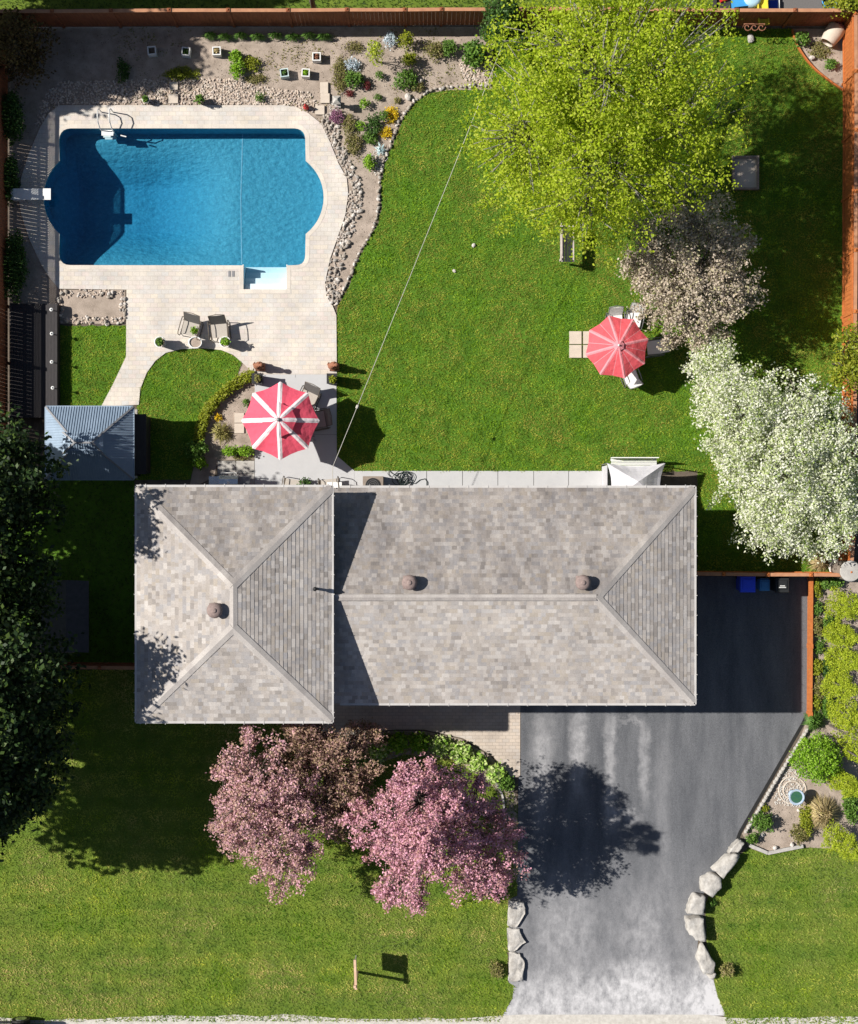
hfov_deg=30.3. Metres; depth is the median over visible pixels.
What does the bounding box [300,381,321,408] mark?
garden chair
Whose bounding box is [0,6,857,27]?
board fence
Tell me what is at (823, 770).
ball bush
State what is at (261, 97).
garden shrub
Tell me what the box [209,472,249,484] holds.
gas grill
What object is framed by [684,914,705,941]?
limestone block
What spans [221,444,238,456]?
garden shrub
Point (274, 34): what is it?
day lily
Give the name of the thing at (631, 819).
driveway
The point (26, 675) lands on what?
leafy tree
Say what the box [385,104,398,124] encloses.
flower patch
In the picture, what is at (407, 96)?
garden rock
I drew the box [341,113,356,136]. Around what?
heather mound
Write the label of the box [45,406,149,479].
gazebo
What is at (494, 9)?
spruce tree
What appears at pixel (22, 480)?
leafy tree
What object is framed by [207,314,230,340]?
garden chair
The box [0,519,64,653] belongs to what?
leafy tree
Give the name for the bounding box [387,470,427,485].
garden hose
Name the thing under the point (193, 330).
potted plant
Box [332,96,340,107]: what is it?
garden lantern
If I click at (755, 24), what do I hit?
scroll bench
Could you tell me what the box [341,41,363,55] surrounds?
garden shrub
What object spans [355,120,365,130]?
ball shrub
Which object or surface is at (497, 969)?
garden shrub
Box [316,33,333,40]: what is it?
day lily
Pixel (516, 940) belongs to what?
limestone block
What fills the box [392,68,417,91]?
garden shrub
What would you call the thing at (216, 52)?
planter box
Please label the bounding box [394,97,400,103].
ball shrub
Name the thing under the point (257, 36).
day lily
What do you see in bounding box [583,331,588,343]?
paving slab
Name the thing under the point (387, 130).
flower patch
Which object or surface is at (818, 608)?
border plant
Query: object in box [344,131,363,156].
heather mound
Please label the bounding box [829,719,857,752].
golden cedar
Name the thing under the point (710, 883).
limestone block
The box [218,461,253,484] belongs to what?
path
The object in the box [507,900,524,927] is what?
limestone block
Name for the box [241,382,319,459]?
umbrella
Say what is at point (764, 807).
garden shrub
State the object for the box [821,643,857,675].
golden cedar
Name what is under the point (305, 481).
potted plant
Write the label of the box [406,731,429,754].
hosta
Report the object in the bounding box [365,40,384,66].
clipped cone shrub
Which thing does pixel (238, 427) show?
paving slab
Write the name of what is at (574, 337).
paving slab
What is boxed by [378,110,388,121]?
ball shrub
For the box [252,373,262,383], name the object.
tall planter
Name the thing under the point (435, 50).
garden shrub
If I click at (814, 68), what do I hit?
bed border
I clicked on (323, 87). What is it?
stepping stone
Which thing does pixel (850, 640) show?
golden cedar
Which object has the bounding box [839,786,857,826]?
border plant
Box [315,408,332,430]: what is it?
garden chair
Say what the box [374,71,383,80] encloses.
ball shrub
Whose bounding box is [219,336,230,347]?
flower pot
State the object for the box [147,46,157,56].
planter box
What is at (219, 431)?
ornamental grass
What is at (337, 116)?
purple plant
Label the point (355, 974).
sign post
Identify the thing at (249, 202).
swimming pool
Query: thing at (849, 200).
board fence
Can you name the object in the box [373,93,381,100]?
ball shrub
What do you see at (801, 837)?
garden shrub
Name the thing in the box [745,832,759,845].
garden shrub
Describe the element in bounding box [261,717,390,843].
crab apple tree
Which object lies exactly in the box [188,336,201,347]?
flower pot
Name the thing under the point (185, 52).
planter box
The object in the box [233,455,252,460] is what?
garden shrub
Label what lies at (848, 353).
golden tree
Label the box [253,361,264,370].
animal statue
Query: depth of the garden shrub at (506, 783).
56.66 m
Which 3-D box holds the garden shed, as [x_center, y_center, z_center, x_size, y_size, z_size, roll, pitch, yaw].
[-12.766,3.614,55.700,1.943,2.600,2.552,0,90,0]
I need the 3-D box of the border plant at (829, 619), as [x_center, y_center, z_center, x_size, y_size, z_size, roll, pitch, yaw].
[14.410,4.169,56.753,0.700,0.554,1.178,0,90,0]
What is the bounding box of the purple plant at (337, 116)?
[329,106,344,124]
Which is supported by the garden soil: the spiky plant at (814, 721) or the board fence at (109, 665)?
the spiky plant at (814, 721)
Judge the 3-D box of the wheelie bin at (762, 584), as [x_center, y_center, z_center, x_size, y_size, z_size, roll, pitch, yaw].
[11.907,2.554,56.565,0.360,0.850,0.496,0,90,0]
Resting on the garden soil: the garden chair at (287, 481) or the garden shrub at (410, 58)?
the garden shrub at (410, 58)
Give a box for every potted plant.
[190,326,197,334]
[296,477,313,484]
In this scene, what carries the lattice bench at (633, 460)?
on the lawn at (490, 304)
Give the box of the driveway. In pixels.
[503,576,807,1015]
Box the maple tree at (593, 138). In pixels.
[448,0,756,274]
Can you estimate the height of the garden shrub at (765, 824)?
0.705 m
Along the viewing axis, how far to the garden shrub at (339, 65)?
56.86 m
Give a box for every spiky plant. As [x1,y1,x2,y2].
[708,898,716,906]
[801,708,825,733]
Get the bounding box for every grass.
[0,0,768,670]
[210,420,234,444]
[801,793,839,829]
[806,549,830,571]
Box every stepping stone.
[168,94,177,103]
[169,82,177,89]
[315,105,324,114]
[320,82,327,92]
[320,93,329,103]
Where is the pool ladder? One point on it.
(109, 134)
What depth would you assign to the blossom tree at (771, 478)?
52.52 m
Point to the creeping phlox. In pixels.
(387, 38)
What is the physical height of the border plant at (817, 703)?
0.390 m
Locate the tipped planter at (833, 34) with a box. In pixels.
[821,22,845,46]
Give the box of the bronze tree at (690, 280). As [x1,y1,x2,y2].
[614,171,770,358]
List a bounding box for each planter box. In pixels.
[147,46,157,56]
[181,47,191,57]
[212,46,221,57]
[280,68,289,79]
[301,68,309,78]
[312,52,320,62]
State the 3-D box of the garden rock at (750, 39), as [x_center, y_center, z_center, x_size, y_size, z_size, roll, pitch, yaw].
[11.558,-17.022,56.910,0.244,0.207,0.336,0,90,0]
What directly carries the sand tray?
on the grass at (92, 526)
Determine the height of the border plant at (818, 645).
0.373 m
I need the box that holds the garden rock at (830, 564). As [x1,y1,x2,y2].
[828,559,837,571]
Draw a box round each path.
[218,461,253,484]
[255,375,610,485]
[290,703,519,777]
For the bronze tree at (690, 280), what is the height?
5.707 m
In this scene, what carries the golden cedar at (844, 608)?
on the garden soil
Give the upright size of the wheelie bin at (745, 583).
1.050 m
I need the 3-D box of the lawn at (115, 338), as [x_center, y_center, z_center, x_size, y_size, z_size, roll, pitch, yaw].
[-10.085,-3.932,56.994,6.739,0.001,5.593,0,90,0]
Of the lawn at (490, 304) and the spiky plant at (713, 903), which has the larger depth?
the lawn at (490, 304)
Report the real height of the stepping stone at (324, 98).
0.060 m
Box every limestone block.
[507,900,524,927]
[507,928,525,951]
[508,952,524,981]
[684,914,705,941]
[685,892,705,914]
[695,942,714,974]
[699,871,721,896]
[706,971,716,979]
[710,852,739,878]
[727,838,744,853]
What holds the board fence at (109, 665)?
on the lawn at (100, 579)
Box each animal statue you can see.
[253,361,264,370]
[327,361,338,370]
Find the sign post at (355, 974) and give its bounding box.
[353,955,357,989]
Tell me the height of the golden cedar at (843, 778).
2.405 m
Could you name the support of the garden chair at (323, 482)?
on the path at (314, 461)
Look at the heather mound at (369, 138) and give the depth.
56.82 m
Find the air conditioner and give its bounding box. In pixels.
[363,476,383,485]
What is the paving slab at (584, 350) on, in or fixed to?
on the lawn at (490, 304)
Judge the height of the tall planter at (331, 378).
0.915 m
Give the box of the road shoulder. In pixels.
[0,1014,857,1023]
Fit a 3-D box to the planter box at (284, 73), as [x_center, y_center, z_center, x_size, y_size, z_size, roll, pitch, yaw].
[-5.177,-15.718,56.773,0.300,0.434,0.300,-8,90,0]
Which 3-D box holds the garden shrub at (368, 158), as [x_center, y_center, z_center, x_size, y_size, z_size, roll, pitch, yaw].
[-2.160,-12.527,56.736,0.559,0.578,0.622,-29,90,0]
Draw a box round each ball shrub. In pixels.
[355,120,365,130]
[359,97,370,109]
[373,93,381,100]
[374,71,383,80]
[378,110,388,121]
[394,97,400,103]
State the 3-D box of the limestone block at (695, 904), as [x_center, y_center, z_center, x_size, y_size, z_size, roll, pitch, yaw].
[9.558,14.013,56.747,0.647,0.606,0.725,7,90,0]
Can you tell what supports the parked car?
on the road
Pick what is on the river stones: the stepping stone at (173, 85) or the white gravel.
the stepping stone at (173, 85)
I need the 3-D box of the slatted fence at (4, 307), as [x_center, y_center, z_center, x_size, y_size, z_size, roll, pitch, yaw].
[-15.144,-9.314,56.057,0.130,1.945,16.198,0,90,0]
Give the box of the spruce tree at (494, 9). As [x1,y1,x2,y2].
[474,0,530,58]
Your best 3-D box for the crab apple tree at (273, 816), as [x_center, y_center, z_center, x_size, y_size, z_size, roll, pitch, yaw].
[-5.374,10.235,53.905,4.587,6.289,6.385,0,90,0]
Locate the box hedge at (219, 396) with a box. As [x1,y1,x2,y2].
[191,368,253,442]
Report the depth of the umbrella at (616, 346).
54.78 m
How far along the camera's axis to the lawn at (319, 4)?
56.99 m
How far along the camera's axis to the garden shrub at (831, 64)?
56.76 m
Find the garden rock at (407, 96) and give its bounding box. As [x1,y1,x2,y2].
[405,93,410,99]
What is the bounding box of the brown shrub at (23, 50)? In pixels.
[0,6,59,89]
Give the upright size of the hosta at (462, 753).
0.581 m
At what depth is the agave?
56.83 m
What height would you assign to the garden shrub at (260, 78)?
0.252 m
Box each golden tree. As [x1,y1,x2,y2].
[822,0,857,19]
[825,319,857,398]
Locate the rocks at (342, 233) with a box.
[321,112,362,302]
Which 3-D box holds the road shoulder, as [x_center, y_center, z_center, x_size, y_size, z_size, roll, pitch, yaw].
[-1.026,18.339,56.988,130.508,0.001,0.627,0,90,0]
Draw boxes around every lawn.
[0,0,836,8]
[0,669,857,1019]
[1,480,134,662]
[60,325,240,479]
[336,28,842,571]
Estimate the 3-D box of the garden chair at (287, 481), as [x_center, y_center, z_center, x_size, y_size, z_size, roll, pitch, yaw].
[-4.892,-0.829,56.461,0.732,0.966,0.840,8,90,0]
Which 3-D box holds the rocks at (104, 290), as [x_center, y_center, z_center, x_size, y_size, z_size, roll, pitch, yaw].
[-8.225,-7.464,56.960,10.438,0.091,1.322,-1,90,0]
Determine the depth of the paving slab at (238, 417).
56.93 m
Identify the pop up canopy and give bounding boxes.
[602,463,664,485]
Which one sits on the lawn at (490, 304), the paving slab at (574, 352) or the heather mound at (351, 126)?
the paving slab at (574, 352)
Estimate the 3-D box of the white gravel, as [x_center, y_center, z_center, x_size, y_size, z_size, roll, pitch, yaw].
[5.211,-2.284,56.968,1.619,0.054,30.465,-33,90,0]
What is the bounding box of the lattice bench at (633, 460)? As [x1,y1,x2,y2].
[611,457,658,466]
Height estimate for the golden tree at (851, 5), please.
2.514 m
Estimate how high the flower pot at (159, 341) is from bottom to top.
0.853 m
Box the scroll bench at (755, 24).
[741,23,765,30]
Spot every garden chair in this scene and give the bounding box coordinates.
[177,312,203,339]
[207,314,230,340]
[282,476,303,484]
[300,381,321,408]
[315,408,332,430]
[318,476,338,487]
[605,306,625,318]
[620,368,643,388]
[624,303,645,329]
[645,337,670,357]
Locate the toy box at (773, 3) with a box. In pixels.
[768,0,779,7]
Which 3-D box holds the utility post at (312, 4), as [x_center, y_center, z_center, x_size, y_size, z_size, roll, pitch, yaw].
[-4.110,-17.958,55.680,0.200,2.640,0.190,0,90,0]
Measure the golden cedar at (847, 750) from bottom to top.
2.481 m
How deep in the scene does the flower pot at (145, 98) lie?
56.55 m
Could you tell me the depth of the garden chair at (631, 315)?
56.59 m
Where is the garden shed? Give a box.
[34,580,88,652]
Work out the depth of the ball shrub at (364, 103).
56.70 m
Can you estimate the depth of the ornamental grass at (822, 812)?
56.58 m
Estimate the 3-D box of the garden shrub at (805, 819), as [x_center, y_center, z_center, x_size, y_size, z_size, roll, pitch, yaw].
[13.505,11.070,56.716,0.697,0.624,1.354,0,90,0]
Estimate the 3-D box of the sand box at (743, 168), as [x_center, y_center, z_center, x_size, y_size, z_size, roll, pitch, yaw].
[11.362,-12.176,56.900,0.950,0.180,1.210,0,90,0]
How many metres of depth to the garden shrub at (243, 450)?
56.63 m
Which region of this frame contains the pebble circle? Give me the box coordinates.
[778,776,806,804]
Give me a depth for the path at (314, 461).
56.95 m
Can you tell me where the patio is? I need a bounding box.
[19,105,347,405]
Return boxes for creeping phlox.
[383,31,398,50]
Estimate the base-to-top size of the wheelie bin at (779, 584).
1.056 m
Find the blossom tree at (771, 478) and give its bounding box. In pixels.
[679,331,857,565]
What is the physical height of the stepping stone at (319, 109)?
0.060 m
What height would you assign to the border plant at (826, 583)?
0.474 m
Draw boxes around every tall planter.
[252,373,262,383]
[327,373,336,383]
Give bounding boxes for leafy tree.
[0,401,78,562]
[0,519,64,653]
[0,598,91,775]
[0,695,78,850]
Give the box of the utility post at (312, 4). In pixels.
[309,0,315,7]
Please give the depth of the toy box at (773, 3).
56.52 m
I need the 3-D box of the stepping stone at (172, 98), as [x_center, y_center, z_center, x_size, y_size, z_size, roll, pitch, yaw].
[-9.188,-14.844,56.925,0.360,0.060,0.340,0,90,0]
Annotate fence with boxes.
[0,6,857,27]
[0,20,8,452]
[49,662,134,669]
[696,571,840,576]
[806,576,813,716]
[838,11,857,572]
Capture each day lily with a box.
[203,31,218,41]
[216,33,234,41]
[233,31,249,39]
[250,32,266,41]
[268,31,283,39]
[285,32,303,41]
[300,31,317,40]
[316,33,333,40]
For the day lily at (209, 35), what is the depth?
56.73 m
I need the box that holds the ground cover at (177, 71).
[161,64,200,82]
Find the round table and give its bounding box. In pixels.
[831,561,857,581]
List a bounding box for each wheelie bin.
[735,576,755,591]
[756,576,769,590]
[770,576,788,592]
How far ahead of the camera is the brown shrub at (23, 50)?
55.13 m
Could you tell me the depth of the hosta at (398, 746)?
56.64 m
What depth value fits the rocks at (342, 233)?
56.94 m
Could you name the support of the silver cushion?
on the garden soil
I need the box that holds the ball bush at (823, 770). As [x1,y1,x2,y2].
[787,730,843,785]
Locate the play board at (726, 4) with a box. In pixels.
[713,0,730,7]
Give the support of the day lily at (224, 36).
on the garden soil
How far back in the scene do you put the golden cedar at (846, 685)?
55.81 m
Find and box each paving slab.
[234,413,243,422]
[234,423,243,432]
[569,331,580,343]
[569,345,580,357]
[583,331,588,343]
[583,345,587,357]
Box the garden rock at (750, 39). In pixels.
[747,33,753,42]
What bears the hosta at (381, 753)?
on the garden soil
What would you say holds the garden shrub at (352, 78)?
on the garden soil
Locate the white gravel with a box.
[329,101,805,806]
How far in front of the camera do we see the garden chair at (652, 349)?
56.59 m
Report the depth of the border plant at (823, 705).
56.72 m
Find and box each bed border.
[496,783,504,824]
[748,844,803,854]
[791,29,842,91]
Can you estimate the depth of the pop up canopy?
55.13 m
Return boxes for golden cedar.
[819,668,857,701]
[820,819,857,864]
[821,621,857,650]
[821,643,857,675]
[823,584,857,623]
[826,692,857,729]
[826,768,857,799]
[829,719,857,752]
[833,742,857,762]
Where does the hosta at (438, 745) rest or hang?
on the garden soil
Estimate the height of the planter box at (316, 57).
0.402 m
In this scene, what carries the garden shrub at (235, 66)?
on the garden soil
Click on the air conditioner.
(373, 480)
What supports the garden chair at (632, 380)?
on the lawn at (490, 304)
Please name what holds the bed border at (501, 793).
on the garden soil
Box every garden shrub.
[1,87,25,146]
[3,228,29,303]
[4,153,20,206]
[115,55,131,83]
[182,439,208,461]
[190,456,208,470]
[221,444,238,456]
[228,49,242,64]
[228,59,245,79]
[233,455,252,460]
[236,444,254,456]
[241,55,261,73]
[242,399,249,406]
[244,72,267,85]
[255,91,264,101]
[329,53,348,95]
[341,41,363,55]
[343,70,365,89]
[362,152,376,171]
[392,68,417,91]
[395,30,413,51]
[398,51,421,65]
[411,80,425,91]
[420,37,445,62]
[442,38,456,56]
[488,958,506,979]
[497,772,517,791]
[717,962,735,977]
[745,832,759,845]
[748,809,773,833]
[761,803,770,811]
[789,823,813,845]
[792,31,810,47]
[797,802,814,837]
[807,39,836,60]
[824,58,838,70]
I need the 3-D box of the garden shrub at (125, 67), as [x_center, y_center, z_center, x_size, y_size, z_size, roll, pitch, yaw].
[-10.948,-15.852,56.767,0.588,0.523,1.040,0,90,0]
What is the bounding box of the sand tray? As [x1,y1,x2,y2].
[780,0,822,7]
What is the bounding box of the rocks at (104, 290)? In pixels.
[57,283,344,324]
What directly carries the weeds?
on the garden soil
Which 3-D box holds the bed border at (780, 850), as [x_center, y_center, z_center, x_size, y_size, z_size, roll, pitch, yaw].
[12.464,12.108,56.940,1.966,0.140,0.402,0,90,0]
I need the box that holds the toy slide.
[731,0,769,25]
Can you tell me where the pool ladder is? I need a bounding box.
[97,108,118,139]
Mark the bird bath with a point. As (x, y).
(796, 796)
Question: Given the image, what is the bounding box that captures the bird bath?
[788,789,804,804]
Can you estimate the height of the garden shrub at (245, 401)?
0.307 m
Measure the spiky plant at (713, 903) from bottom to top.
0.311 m
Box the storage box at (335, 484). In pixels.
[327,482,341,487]
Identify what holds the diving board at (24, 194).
on the patio
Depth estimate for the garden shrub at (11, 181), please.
56.51 m
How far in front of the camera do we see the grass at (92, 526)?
56.96 m
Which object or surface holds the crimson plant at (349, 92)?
on the garden soil
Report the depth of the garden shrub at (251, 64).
56.78 m
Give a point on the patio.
(293, 332)
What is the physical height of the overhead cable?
1.626 m
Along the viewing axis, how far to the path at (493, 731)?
56.97 m
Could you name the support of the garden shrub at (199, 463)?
on the garden soil
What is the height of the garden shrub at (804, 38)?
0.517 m
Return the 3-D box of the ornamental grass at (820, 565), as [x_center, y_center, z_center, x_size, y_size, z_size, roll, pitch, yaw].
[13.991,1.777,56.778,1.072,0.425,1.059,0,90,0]
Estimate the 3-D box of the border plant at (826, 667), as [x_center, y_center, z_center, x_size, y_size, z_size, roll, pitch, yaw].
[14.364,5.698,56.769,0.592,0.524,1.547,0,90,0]
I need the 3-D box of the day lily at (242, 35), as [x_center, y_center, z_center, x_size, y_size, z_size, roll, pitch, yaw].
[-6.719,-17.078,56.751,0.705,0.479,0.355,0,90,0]
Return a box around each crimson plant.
[344,89,353,96]
[363,79,370,89]
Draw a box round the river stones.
[34,47,489,126]
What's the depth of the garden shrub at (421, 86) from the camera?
56.80 m
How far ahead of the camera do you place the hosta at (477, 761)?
56.61 m
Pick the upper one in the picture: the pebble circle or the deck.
the deck
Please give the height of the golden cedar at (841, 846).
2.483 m
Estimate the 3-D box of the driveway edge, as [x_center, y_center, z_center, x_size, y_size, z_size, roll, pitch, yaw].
[12.294,9.598,56.988,0.188,0.010,5.330,29,90,0]
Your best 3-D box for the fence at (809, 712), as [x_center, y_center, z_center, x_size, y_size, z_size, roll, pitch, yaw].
[13.663,4.791,56.830,0.161,0.340,5.062,0,90,0]
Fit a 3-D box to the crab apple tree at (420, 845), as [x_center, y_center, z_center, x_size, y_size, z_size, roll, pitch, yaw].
[0.133,11.070,52.840,5.588,8.420,6.330,-34,90,0]
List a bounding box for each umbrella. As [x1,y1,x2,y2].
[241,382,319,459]
[585,315,647,377]
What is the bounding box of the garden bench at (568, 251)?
[559,223,573,261]
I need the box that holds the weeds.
[48,26,485,164]
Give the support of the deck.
on the garden soil
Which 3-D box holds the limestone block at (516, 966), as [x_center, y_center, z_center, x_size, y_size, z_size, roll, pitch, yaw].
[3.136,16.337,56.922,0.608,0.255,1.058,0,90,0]
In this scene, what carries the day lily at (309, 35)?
on the garden soil
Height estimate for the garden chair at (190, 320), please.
0.966 m
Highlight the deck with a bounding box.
[10,304,59,417]
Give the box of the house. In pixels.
[134,484,696,724]
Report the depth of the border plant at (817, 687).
56.77 m
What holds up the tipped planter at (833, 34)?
on the garden soil
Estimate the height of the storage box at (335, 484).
0.605 m
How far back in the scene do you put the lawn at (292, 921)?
56.99 m
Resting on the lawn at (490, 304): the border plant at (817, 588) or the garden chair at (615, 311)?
the garden chair at (615, 311)
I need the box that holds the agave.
[375,142,385,155]
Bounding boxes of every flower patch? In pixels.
[379,126,391,139]
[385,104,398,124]
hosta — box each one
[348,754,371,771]
[367,741,390,765]
[385,730,407,754]
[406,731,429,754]
[429,734,455,758]
[449,740,473,764]
[466,751,486,772]
[485,759,507,784]
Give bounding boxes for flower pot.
[142,95,148,102]
[154,336,165,347]
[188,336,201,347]
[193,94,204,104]
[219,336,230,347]
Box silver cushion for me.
[344,55,360,71]
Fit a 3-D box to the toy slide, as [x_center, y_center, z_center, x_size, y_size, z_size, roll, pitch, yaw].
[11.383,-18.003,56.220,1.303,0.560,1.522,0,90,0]
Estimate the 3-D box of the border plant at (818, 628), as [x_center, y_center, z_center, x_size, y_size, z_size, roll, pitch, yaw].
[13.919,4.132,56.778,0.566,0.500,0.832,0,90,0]
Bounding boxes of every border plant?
[808,658,823,681]
[812,675,824,698]
[812,694,822,710]
[813,578,822,599]
[813,600,823,616]
[813,616,823,637]
[813,636,825,657]
[817,577,844,590]
[820,693,835,719]
[821,612,837,643]
[821,650,834,690]
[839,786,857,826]
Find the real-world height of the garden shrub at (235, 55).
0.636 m
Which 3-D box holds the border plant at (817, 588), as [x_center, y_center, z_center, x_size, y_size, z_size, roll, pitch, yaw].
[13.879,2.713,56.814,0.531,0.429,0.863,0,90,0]
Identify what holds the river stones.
on the garden soil
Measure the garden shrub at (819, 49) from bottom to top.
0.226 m
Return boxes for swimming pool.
[39,124,327,292]
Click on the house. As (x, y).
(263, 603)
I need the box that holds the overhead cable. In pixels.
[332,42,503,484]
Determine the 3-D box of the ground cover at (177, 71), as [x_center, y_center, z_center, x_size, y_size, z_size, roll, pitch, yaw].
[-8.914,-15.743,56.885,1.438,0.294,0.625,0,90,0]
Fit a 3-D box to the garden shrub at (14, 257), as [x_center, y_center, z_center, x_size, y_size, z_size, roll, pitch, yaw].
[-14.864,-8.739,56.571,1.222,0.919,2.904,0,90,0]
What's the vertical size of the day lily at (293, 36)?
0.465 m
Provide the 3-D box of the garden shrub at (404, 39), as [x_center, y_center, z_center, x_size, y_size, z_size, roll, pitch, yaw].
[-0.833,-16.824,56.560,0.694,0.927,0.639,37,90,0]
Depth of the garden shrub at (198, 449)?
56.47 m
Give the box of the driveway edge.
[736,715,806,838]
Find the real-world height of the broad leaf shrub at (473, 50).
0.979 m
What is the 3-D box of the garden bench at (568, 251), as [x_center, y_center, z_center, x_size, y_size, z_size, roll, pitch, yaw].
[4.892,-9.518,56.166,0.502,0.868,1.300,0,90,0]
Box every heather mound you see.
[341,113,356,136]
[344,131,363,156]
[362,131,378,144]
[364,111,382,136]
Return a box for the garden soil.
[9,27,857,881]
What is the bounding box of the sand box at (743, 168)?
[732,156,758,189]
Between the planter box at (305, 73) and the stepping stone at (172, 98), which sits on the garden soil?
the planter box at (305, 73)
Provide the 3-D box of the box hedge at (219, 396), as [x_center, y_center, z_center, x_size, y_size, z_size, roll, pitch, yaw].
[-7.475,-3.888,56.742,0.954,0.519,3.460,40,90,0]
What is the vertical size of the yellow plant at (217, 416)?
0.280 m
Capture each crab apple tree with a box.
[204,723,336,906]
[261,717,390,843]
[334,749,531,918]
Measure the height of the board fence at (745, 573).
1.595 m
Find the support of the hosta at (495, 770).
on the garden soil
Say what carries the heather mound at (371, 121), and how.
on the garden soil
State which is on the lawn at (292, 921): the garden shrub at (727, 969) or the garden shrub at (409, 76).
the garden shrub at (727, 969)
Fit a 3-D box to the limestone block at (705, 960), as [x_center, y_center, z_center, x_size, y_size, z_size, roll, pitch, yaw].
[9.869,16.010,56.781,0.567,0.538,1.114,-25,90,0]
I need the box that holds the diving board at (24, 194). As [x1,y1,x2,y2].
[11,188,50,200]
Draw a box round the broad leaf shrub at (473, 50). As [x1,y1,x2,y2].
[458,38,486,72]
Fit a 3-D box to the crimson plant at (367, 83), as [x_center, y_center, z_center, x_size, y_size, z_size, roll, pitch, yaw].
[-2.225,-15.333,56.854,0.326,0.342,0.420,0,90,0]
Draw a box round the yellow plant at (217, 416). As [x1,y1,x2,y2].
[214,413,221,421]
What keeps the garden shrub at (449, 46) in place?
on the garden soil
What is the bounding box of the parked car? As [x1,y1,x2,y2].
[0,1016,44,1023]
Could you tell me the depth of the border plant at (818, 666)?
56.77 m

